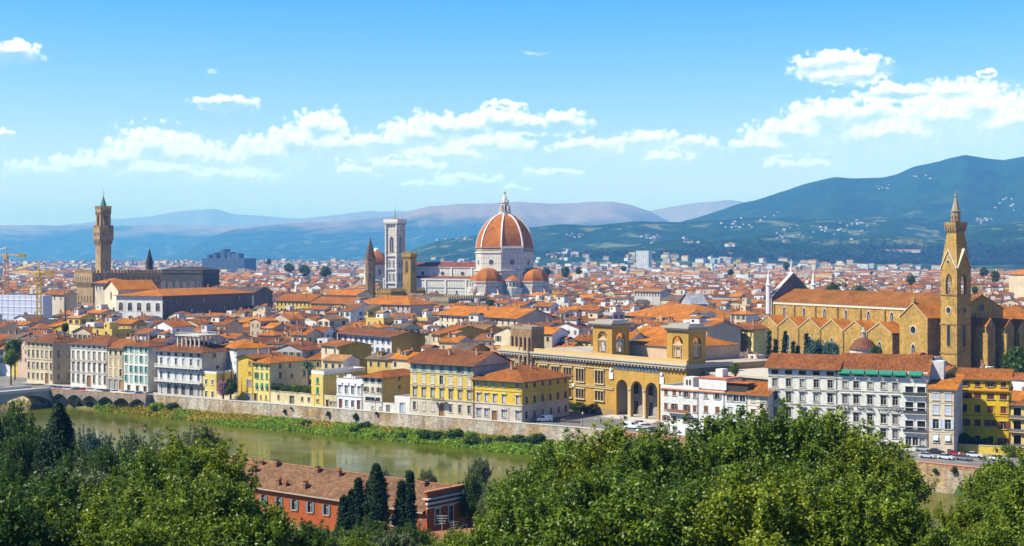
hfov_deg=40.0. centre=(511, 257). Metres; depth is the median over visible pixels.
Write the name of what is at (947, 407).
window
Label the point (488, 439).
bush
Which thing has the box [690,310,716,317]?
tiled house
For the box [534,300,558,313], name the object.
tiled house
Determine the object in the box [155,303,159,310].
window
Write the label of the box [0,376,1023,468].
city ground
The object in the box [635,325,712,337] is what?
town house
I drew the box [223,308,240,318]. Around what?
tiled house
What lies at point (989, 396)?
window
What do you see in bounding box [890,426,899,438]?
window
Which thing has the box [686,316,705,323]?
tiled house
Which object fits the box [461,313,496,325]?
tiled house
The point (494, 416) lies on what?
door
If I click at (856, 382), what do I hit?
window
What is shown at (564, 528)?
leafy tree
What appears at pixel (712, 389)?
town house
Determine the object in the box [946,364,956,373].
tiled house
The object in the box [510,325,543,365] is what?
stone pavilion
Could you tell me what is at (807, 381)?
palazzo
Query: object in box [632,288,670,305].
town house
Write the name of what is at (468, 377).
window
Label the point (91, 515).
leafy tree
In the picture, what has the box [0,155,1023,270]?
hills
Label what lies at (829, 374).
window
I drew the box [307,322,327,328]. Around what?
tiled house
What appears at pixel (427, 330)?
tiled house
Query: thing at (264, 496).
window
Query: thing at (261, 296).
town house
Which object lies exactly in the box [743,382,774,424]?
town house
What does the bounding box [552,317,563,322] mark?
tiled house
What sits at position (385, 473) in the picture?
leafy tree
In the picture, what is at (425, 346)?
tiled house
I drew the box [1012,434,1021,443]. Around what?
window
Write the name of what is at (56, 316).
tiled house
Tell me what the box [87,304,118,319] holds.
tiled house
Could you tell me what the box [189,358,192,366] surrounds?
window
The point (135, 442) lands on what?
leafy tree
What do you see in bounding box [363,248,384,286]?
chapel dome
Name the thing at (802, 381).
window
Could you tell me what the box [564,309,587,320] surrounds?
tiled house
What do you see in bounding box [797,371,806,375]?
window
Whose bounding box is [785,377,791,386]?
window
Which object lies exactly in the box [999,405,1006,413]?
window
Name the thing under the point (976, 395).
window
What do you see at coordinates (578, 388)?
window
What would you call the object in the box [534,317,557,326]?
tiled house
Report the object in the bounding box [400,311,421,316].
tiled house
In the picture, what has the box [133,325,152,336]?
tiled house
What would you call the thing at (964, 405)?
window
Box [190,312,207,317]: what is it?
tiled house
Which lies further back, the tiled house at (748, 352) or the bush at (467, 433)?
the tiled house at (748, 352)
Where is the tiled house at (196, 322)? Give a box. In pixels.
[185,315,208,327]
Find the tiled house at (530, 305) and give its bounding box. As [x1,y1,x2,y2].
[526,298,541,307]
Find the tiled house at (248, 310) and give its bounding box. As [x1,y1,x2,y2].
[237,307,254,315]
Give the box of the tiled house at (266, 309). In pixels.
[254,305,276,315]
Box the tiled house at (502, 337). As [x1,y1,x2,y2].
[493,327,510,345]
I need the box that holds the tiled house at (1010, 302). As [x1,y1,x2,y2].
[1002,299,1019,305]
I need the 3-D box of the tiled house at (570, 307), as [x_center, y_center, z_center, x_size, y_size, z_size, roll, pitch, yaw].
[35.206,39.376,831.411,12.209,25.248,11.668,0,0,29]
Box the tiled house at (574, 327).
[552,318,591,337]
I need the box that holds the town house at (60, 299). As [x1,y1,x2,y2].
[44,291,78,314]
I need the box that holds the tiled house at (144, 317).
[133,312,163,321]
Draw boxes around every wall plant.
[352,413,357,420]
[950,466,957,472]
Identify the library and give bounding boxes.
[498,319,767,423]
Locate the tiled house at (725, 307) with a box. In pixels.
[717,304,731,311]
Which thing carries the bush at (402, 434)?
on the dry grass at (195, 416)
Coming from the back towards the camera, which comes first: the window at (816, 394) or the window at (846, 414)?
the window at (816, 394)
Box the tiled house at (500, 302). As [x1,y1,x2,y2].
[495,298,512,306]
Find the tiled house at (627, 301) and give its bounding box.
[620,298,630,304]
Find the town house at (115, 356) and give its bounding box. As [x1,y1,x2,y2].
[104,334,136,389]
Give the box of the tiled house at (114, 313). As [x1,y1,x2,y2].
[112,311,121,317]
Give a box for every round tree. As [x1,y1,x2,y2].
[2,337,23,379]
[2,349,19,384]
[60,323,69,332]
[216,365,229,398]
[225,365,237,399]
[265,258,270,271]
[283,262,294,277]
[298,264,311,276]
[319,265,331,278]
[486,298,493,305]
[543,266,551,275]
[561,266,570,277]
[575,267,582,279]
[727,269,733,275]
[730,362,739,375]
[782,262,789,275]
[803,337,823,353]
[821,340,841,354]
[824,282,840,289]
[853,277,866,290]
[870,344,883,353]
[905,275,914,290]
[958,432,970,443]
[971,286,977,293]
[979,266,988,289]
[991,270,1000,289]
[999,345,1023,372]
[1000,442,1016,454]
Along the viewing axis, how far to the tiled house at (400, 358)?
502.84 m
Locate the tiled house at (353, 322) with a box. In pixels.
[347,316,365,324]
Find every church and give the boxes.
[102,280,157,310]
[755,191,1023,368]
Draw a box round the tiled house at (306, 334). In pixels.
[290,324,321,341]
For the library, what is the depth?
462.68 m
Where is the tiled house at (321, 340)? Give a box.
[314,338,333,349]
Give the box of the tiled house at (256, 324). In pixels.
[250,313,277,337]
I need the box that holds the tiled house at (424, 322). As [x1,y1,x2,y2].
[415,321,432,324]
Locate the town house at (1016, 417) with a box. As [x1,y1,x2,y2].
[1007,399,1023,446]
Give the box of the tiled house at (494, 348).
[485,343,509,353]
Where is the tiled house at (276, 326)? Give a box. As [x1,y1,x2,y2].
[259,323,290,332]
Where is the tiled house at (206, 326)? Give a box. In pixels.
[198,322,225,333]
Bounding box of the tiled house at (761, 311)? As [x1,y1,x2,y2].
[751,309,768,314]
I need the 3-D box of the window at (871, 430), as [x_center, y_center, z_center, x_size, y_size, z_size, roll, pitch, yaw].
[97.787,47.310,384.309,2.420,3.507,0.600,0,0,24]
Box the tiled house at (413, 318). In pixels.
[402,312,417,322]
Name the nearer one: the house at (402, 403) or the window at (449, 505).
the window at (449, 505)
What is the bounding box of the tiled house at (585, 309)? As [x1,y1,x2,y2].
[576,304,605,315]
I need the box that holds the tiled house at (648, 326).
[635,323,665,330]
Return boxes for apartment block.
[636,251,651,268]
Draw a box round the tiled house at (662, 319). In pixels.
[653,316,669,321]
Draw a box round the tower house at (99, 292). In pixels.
[92,278,120,308]
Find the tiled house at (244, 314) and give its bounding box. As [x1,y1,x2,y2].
[236,311,249,320]
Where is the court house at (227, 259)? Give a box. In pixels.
[202,249,255,271]
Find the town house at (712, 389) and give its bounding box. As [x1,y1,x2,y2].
[698,368,742,433]
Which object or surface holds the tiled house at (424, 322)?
on the city ground at (588, 419)
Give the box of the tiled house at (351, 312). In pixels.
[338,305,363,322]
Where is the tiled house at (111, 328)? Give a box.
[92,322,132,338]
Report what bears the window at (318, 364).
in the tiled house at (316, 358)
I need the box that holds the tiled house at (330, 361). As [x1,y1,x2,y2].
[321,354,361,368]
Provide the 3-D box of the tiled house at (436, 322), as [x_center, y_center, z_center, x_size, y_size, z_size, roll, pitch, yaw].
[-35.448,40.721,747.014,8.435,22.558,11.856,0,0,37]
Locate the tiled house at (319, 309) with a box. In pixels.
[308,306,331,314]
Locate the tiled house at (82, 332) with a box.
[70,322,103,338]
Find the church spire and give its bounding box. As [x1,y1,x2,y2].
[146,244,152,269]
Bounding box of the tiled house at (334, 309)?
[324,305,342,314]
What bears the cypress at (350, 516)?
on the undergrowth
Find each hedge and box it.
[270,383,310,393]
[291,383,310,393]
[569,400,597,413]
[959,434,989,444]
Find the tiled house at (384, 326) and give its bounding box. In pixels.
[370,320,394,329]
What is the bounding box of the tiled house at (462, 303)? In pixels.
[454,302,468,305]
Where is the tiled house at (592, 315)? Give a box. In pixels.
[581,310,611,332]
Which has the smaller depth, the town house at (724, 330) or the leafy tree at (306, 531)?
the leafy tree at (306, 531)
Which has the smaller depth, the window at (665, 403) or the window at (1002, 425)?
the window at (1002, 425)
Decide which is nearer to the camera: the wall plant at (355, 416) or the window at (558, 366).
the wall plant at (355, 416)
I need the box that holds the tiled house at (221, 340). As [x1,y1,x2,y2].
[183,335,225,344]
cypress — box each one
[33,401,79,477]
[336,494,350,531]
[345,489,355,531]
[351,477,365,529]
[361,462,392,530]
[391,480,405,530]
[403,470,418,529]
[766,329,772,358]
[773,338,778,352]
[780,330,788,352]
[790,341,795,352]
[795,345,800,353]
[803,333,809,353]
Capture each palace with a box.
[74,192,161,305]
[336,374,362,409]
[375,252,425,296]
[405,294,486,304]
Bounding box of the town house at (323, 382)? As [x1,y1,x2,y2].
[311,366,365,405]
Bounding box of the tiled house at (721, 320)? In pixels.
[710,319,730,322]
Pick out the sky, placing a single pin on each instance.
(303, 109)
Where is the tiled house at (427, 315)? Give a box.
[416,309,439,320]
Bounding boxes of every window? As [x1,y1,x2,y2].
[81,361,84,370]
[87,361,90,371]
[97,362,100,372]
[103,362,106,372]
[103,375,105,384]
[118,302,122,310]
[119,368,122,376]
[127,302,131,310]
[137,302,141,310]
[146,302,150,310]
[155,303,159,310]
[160,383,163,392]
[173,371,177,380]
[188,372,192,381]
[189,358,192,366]
[197,386,199,395]
[246,379,251,386]
[246,393,251,399]
[260,495,266,505]
[275,497,282,505]
[290,499,297,510]
[306,502,313,513]
[315,361,320,366]
[322,504,329,515]
[337,383,342,393]
[343,383,348,393]
[344,399,348,406]
[350,384,354,394]
[350,399,354,407]
[356,384,361,394]
[376,387,381,392]
[389,236,393,252]
[399,236,401,252]
[411,384,416,396]
[412,373,416,382]
[412,401,416,409]
[420,385,425,396]
[421,374,425,383]
[421,401,425,410]
[429,386,434,397]
[430,374,434,383]
[430,402,434,411]
[434,506,442,524]
[438,375,444,384]
[438,386,443,398]
[447,387,452,398]
[448,375,452,385]
[448,403,452,412]
[448,503,455,521]
[456,367,463,372]
[456,387,462,399]
[457,376,461,385]
[457,404,461,413]
[465,388,471,400]
[466,376,471,386]
[467,405,470,413]
[475,407,481,415]
[476,392,480,401]
[483,392,488,402]
[483,407,488,416]
[492,393,496,402]
[495,335,500,341]
[500,393,505,403]
[501,409,506,417]
[514,394,519,404]
[515,410,520,418]
[550,365,559,371]
[562,366,572,381]
[574,367,584,382]
[574,387,584,399]
[594,369,604,384]
[594,389,604,401]
[633,382,639,394]
[648,384,653,396]
[662,415,668,420]
[663,402,667,409]
[671,403,676,408]
[682,391,689,397]
[683,404,689,411]
[692,404,696,412]
[703,392,708,398]
[713,393,720,399]
[714,407,719,413]
[726,394,731,401]
[728,407,733,414]
[732,394,739,401]
[740,395,745,402]
[750,396,755,402]
[750,408,755,415]
[760,397,764,403]
[770,370,778,374]
[771,377,777,386]
[773,390,778,400]
[773,404,778,416]
[784,370,791,374]
[784,390,792,401]
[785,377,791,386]
[785,404,792,417]
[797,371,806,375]
[798,378,805,387]
[798,391,806,401]
[811,371,819,375]
[812,378,819,387]
[812,391,820,402]
[812,406,820,416]
[826,371,834,376]
[826,379,833,388]
[826,392,834,402]
[826,406,834,416]
[841,380,848,387]
[841,393,848,403]
[841,409,848,421]
[851,393,860,403]
[851,410,859,422]
[852,380,859,388]
[865,410,873,422]
[866,380,873,388]
[866,394,873,404]
[866,425,873,437]
[879,381,886,389]
[879,394,887,405]
[879,411,887,423]
[879,425,887,437]
[890,412,899,424]
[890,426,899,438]
[891,381,898,389]
[891,395,899,405]
[903,385,914,396]
[903,401,914,413]
[903,419,914,432]
[904,436,911,445]
[912,436,918,445]
[915,386,926,396]
[915,401,926,414]
[915,420,926,433]
[919,436,925,446]
[930,418,941,428]
[932,392,939,400]
[932,404,939,414]
[932,433,939,442]
[942,419,953,429]
[944,392,951,400]
[944,404,951,415]
[944,434,951,443]
[963,381,969,386]
[963,393,970,398]
[963,404,966,411]
[963,419,969,425]
[973,393,980,398]
[973,405,981,412]
[975,419,981,426]
[984,420,996,426]
[985,382,995,386]
[986,394,994,399]
[986,405,993,413]
[988,436,992,443]
[998,421,1008,429]
[998,437,1008,445]
[999,382,1006,387]
[999,394,1006,399]
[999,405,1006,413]
[1012,407,1021,415]
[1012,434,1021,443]
[1013,420,1021,428]
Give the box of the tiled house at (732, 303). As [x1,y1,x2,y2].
[726,299,741,305]
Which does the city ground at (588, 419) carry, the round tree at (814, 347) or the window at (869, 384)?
the round tree at (814, 347)
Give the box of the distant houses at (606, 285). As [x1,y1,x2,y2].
[0,249,1023,390]
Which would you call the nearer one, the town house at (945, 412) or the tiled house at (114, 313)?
the town house at (945, 412)
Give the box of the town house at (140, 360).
[120,334,169,391]
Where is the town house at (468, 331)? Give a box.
[428,325,489,345]
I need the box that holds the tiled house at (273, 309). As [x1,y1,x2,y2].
[257,303,276,310]
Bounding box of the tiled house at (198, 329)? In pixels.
[193,327,200,332]
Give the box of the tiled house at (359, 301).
[344,298,368,307]
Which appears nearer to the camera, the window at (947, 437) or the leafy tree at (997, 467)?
the leafy tree at (997, 467)
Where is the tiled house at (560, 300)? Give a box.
[546,295,571,307]
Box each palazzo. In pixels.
[23,330,80,383]
[67,329,123,388]
[113,284,254,319]
[154,331,229,395]
[334,327,429,353]
[405,348,513,418]
[436,303,555,326]
[469,360,573,422]
[731,319,767,358]
[764,353,843,425]
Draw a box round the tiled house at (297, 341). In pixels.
[283,337,317,346]
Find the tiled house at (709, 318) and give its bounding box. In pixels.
[706,314,724,319]
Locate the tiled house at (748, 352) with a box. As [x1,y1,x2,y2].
[739,348,757,357]
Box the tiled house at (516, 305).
[505,302,524,307]
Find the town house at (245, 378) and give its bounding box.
[235,347,285,400]
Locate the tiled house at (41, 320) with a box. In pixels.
[27,315,52,323]
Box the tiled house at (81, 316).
[66,307,96,324]
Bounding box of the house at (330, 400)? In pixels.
[324,393,336,406]
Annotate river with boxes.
[0,403,973,529]
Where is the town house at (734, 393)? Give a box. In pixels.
[722,380,767,426]
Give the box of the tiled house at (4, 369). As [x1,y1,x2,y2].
[0,344,9,375]
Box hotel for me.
[835,353,945,450]
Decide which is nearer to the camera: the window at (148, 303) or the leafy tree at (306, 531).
the leafy tree at (306, 531)
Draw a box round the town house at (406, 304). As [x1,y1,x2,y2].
[364,293,437,315]
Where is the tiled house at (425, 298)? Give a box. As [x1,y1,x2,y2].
[420,296,437,305]
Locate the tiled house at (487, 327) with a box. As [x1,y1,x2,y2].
[466,320,501,332]
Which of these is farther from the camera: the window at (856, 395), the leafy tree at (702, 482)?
the window at (856, 395)
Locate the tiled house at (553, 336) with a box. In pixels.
[544,327,569,347]
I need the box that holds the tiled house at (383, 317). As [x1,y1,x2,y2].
[366,310,395,324]
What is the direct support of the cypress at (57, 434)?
on the undergrowth
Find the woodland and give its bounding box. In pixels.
[442,237,1023,264]
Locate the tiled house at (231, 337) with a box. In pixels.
[218,329,250,342]
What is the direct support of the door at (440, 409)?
in the palazzo at (442, 376)
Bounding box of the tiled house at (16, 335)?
[4,328,32,376]
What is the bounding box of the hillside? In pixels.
[13,399,963,531]
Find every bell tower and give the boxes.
[365,238,375,297]
[383,218,406,289]
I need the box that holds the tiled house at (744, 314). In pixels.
[729,306,758,323]
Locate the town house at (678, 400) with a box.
[660,376,700,434]
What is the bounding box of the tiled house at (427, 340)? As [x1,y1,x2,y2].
[425,325,440,344]
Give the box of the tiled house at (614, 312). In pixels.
[602,305,624,319]
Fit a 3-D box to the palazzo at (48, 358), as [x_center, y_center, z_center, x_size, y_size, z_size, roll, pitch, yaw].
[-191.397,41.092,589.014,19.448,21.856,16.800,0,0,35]
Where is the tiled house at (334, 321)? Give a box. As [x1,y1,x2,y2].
[316,316,347,327]
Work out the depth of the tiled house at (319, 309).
867.04 m
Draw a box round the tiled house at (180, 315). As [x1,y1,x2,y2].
[169,311,185,320]
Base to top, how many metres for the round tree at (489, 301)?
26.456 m
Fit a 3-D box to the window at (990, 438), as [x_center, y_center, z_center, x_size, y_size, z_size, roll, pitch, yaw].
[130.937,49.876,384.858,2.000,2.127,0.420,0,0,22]
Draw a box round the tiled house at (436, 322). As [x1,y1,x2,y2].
[432,318,439,325]
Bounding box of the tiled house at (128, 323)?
[114,316,146,327]
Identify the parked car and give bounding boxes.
[642,423,653,427]
[915,445,928,451]
[919,452,936,458]
[928,448,944,453]
[937,453,954,459]
[947,449,963,454]
[955,454,972,460]
[966,451,982,457]
[989,454,1006,460]
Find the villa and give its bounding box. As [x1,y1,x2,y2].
[724,243,736,246]
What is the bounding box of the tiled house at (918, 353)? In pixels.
[912,352,926,354]
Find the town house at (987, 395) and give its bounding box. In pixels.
[957,360,1013,445]
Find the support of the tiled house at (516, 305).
on the city ground at (588, 419)
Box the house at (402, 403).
[394,394,409,412]
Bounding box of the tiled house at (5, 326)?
[0,319,18,333]
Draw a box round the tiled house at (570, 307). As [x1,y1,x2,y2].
[558,303,578,310]
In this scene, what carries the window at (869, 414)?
in the hotel
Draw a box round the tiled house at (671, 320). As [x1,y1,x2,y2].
[664,317,682,324]
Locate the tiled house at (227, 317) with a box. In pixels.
[206,315,236,320]
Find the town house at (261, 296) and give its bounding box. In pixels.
[212,286,273,307]
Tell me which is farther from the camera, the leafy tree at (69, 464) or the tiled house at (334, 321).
the tiled house at (334, 321)
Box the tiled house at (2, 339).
[0,334,11,346]
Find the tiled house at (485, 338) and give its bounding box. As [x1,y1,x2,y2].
[473,328,493,345]
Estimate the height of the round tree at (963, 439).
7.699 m
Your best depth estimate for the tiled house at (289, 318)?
715.31 m
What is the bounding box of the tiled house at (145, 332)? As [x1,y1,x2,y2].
[133,323,163,339]
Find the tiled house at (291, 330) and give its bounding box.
[278,326,296,332]
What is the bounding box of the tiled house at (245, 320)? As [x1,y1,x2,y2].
[238,313,261,323]
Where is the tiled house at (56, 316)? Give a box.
[52,309,61,317]
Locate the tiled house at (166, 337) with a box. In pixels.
[150,331,180,344]
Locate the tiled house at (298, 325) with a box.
[289,320,307,328]
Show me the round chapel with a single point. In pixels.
(863, 344)
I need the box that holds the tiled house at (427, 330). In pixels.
[420,325,445,333]
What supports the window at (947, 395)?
in the town house at (945, 412)
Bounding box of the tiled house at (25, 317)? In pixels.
[14,312,43,320]
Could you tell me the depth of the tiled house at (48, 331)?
607.38 m
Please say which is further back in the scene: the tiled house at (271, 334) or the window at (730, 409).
the tiled house at (271, 334)
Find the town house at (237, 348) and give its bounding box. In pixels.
[222,336,274,392]
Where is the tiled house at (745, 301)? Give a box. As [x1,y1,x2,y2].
[734,298,756,308]
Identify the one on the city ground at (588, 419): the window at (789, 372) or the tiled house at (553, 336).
the tiled house at (553, 336)
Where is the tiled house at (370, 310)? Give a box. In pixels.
[364,305,380,317]
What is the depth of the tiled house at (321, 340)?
586.66 m
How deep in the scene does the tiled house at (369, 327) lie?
621.86 m
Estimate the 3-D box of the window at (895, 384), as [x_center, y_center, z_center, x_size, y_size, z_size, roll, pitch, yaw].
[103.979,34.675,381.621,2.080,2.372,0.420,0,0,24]
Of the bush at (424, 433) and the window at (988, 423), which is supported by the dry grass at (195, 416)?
the bush at (424, 433)
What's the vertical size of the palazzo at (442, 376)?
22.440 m
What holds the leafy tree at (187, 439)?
on the undergrowth
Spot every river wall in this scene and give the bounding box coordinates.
[6,396,144,408]
[152,394,605,443]
[623,431,986,495]
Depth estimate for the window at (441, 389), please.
461.72 m
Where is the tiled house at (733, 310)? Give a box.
[728,306,751,312]
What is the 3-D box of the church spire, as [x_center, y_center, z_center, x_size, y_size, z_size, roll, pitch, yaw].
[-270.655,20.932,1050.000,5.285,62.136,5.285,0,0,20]
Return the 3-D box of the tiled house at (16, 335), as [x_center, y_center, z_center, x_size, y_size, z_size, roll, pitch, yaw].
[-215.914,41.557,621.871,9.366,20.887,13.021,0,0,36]
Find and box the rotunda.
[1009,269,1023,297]
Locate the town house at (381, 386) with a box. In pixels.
[359,368,409,410]
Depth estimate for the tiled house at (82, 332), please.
616.67 m
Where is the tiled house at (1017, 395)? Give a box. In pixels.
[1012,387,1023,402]
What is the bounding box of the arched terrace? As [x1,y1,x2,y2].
[37,387,151,406]
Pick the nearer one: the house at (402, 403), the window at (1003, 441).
the window at (1003, 441)
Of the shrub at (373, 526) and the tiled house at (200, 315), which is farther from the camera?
the tiled house at (200, 315)
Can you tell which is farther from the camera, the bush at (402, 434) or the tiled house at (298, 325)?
the tiled house at (298, 325)
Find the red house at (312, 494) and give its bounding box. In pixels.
[226,452,477,531]
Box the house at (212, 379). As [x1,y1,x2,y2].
[203,369,233,397]
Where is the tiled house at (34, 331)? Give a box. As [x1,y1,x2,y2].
[28,328,46,332]
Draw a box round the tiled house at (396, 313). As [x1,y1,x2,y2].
[390,310,405,314]
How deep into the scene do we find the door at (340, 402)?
487.44 m
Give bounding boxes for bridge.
[0,385,54,412]
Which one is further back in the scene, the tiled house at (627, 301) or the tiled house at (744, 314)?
the tiled house at (627, 301)
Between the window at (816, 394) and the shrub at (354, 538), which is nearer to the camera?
the shrub at (354, 538)
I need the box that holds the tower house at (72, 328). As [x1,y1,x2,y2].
[69,324,85,336]
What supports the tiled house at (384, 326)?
on the city ground at (588, 419)
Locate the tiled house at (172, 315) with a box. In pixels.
[168,312,189,317]
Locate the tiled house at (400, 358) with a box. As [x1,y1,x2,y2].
[388,348,419,369]
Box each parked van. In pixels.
[535,414,552,421]
[624,420,641,428]
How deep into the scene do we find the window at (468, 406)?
455.34 m
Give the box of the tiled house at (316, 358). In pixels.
[307,352,321,384]
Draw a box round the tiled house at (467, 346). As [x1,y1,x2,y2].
[451,342,489,350]
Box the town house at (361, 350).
[318,340,372,374]
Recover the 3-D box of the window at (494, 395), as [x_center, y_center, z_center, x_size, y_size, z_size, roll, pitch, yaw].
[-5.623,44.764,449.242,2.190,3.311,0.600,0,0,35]
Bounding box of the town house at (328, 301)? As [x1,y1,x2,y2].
[310,296,367,308]
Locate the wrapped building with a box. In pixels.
[0,293,51,320]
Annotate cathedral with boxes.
[383,192,552,296]
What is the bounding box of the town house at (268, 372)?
[250,354,310,401]
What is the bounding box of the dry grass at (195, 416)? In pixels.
[94,401,620,449]
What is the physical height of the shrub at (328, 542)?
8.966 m
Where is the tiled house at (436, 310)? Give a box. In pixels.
[432,306,442,316]
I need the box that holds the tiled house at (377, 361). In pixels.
[365,348,399,373]
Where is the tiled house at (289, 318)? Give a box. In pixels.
[272,310,304,324]
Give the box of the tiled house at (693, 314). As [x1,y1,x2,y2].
[683,312,711,322]
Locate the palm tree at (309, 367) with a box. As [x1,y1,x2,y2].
[300,360,315,386]
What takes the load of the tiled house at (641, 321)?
on the city ground at (588, 419)
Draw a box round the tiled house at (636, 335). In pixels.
[600,328,646,346]
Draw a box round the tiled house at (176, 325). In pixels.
[152,316,193,337]
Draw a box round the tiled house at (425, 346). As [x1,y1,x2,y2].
[409,344,439,358]
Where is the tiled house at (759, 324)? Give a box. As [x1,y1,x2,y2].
[737,322,768,357]
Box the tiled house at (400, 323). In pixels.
[388,316,421,332]
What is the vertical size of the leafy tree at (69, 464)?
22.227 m
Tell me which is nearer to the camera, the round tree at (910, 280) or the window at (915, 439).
the window at (915, 439)
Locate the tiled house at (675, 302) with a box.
[666,298,680,303]
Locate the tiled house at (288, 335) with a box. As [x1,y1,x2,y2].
[281,331,291,338]
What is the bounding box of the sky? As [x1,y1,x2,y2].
[0,0,1023,224]
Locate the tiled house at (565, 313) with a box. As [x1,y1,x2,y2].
[555,306,572,318]
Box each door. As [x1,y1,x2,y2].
[45,373,48,383]
[87,375,90,386]
[108,378,111,388]
[114,379,117,389]
[118,379,122,389]
[167,384,170,393]
[181,384,185,394]
[189,385,193,395]
[325,399,328,406]
[338,398,342,407]
[356,399,360,408]
[399,402,404,412]
[438,403,443,415]
[491,410,497,419]
[634,400,638,413]
[648,401,653,415]
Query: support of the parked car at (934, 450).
on the city ground at (588, 419)
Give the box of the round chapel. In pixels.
[849,327,875,352]
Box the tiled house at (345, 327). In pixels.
[337,323,360,338]
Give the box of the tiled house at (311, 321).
[305,316,320,325]
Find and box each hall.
[160,266,219,288]
[625,303,729,319]
[679,293,708,306]
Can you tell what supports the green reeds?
in the river
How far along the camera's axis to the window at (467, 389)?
455.12 m
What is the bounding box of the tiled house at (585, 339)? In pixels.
[573,329,601,346]
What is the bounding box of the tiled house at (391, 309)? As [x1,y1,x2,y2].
[386,307,399,312]
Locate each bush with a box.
[147,402,164,410]
[165,402,179,409]
[299,420,311,425]
[346,422,360,430]
[359,421,371,427]
[370,430,385,435]
[394,432,406,438]
[415,429,438,437]
[429,431,445,439]
[445,428,464,438]
[462,436,482,443]
[463,430,478,436]
[483,437,492,442]
[494,435,508,440]
[507,434,527,441]
[527,433,548,443]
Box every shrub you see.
[313,533,346,545]
[314,524,347,541]
[330,525,380,545]
[335,516,396,542]
[371,526,423,545]
[385,518,434,545]
[424,525,467,545]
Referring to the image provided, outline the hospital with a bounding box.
[879,249,920,252]
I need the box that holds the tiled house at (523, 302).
[513,301,531,305]
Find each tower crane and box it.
[0,247,25,294]
[12,263,52,317]
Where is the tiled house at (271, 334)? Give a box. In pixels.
[256,327,285,337]
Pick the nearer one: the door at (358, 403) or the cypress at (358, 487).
the cypress at (358, 487)
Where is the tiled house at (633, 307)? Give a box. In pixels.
[622,304,639,313]
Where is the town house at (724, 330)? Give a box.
[704,320,743,351]
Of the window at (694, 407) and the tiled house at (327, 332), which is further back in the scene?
the tiled house at (327, 332)
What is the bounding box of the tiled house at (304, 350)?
[273,340,321,357]
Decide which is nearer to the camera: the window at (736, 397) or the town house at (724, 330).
the window at (736, 397)
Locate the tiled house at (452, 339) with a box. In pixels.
[437,330,473,348]
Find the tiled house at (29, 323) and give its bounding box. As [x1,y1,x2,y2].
[18,319,37,327]
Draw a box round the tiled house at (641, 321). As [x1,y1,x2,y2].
[635,318,654,325]
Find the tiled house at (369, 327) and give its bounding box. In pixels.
[355,323,384,329]
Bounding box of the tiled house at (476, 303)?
[469,300,488,305]
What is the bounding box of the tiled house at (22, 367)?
[18,331,41,377]
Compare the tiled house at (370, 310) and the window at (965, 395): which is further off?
the tiled house at (370, 310)
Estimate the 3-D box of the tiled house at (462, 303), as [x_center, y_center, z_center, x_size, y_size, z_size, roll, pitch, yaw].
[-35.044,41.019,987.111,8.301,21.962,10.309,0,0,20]
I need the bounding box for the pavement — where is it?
[22,382,434,415]
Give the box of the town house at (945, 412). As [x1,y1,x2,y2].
[927,374,964,453]
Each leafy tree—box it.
[0,397,38,494]
[0,421,45,496]
[0,459,114,525]
[0,476,78,545]
[13,492,144,545]
[34,460,109,497]
[44,437,101,478]
[66,471,179,527]
[69,497,229,545]
[72,424,116,462]
[84,439,138,478]
[104,442,223,505]
[109,426,260,500]
[111,422,166,465]
[122,469,302,545]
[163,470,250,520]
[176,419,222,453]
[193,492,316,545]
[284,517,337,545]
[382,468,390,475]
[417,467,437,482]
[441,496,537,545]
[454,472,485,527]
[464,473,582,545]
[466,454,492,483]
[472,467,531,529]
[477,478,493,515]
[495,427,605,507]
[521,461,675,545]
[546,415,671,496]
[574,471,747,545]
[603,417,757,497]
[657,461,771,531]
[671,455,869,545]
[678,406,786,485]
[700,397,852,492]
[754,458,887,545]
[793,465,939,545]
[794,403,906,464]
[794,424,932,507]
[870,439,940,508]
[895,520,965,545]
[919,498,1005,542]
[948,515,1023,545]
[955,473,1019,519]
[956,447,1023,507]
[986,456,1023,542]
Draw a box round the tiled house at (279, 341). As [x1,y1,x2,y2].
[265,336,291,345]
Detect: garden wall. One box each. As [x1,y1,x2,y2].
[216,391,237,398]
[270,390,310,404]
[383,402,394,411]
[958,444,1023,455]
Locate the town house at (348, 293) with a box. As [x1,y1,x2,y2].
[324,289,374,298]
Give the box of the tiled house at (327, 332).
[312,327,337,339]
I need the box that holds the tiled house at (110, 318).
[96,315,127,325]
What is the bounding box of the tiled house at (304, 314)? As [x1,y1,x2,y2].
[297,308,315,317]
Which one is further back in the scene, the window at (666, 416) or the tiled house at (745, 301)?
the tiled house at (745, 301)
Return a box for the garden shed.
[427,528,475,539]
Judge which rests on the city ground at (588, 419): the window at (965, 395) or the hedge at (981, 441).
the hedge at (981, 441)
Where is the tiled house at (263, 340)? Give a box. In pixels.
[250,336,274,343]
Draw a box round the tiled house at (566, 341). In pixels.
[552,336,583,347]
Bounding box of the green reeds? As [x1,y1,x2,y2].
[93,401,589,454]
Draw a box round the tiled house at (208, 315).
[204,310,226,318]
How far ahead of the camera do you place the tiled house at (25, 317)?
769.24 m
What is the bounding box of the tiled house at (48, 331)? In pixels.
[32,328,71,337]
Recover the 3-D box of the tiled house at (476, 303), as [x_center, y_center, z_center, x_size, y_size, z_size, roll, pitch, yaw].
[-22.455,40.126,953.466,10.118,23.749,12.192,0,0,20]
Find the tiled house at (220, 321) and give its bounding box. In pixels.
[209,314,243,333]
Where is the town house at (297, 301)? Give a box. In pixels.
[274,293,324,310]
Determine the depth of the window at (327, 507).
269.06 m
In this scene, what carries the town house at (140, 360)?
on the city ground at (588, 419)
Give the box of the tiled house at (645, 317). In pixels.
[632,313,655,319]
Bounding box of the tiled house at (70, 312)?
[59,308,73,317]
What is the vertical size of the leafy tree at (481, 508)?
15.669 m
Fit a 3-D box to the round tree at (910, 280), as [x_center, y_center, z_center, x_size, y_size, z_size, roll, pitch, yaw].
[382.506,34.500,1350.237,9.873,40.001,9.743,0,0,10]
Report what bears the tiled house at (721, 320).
on the city ground at (588, 419)

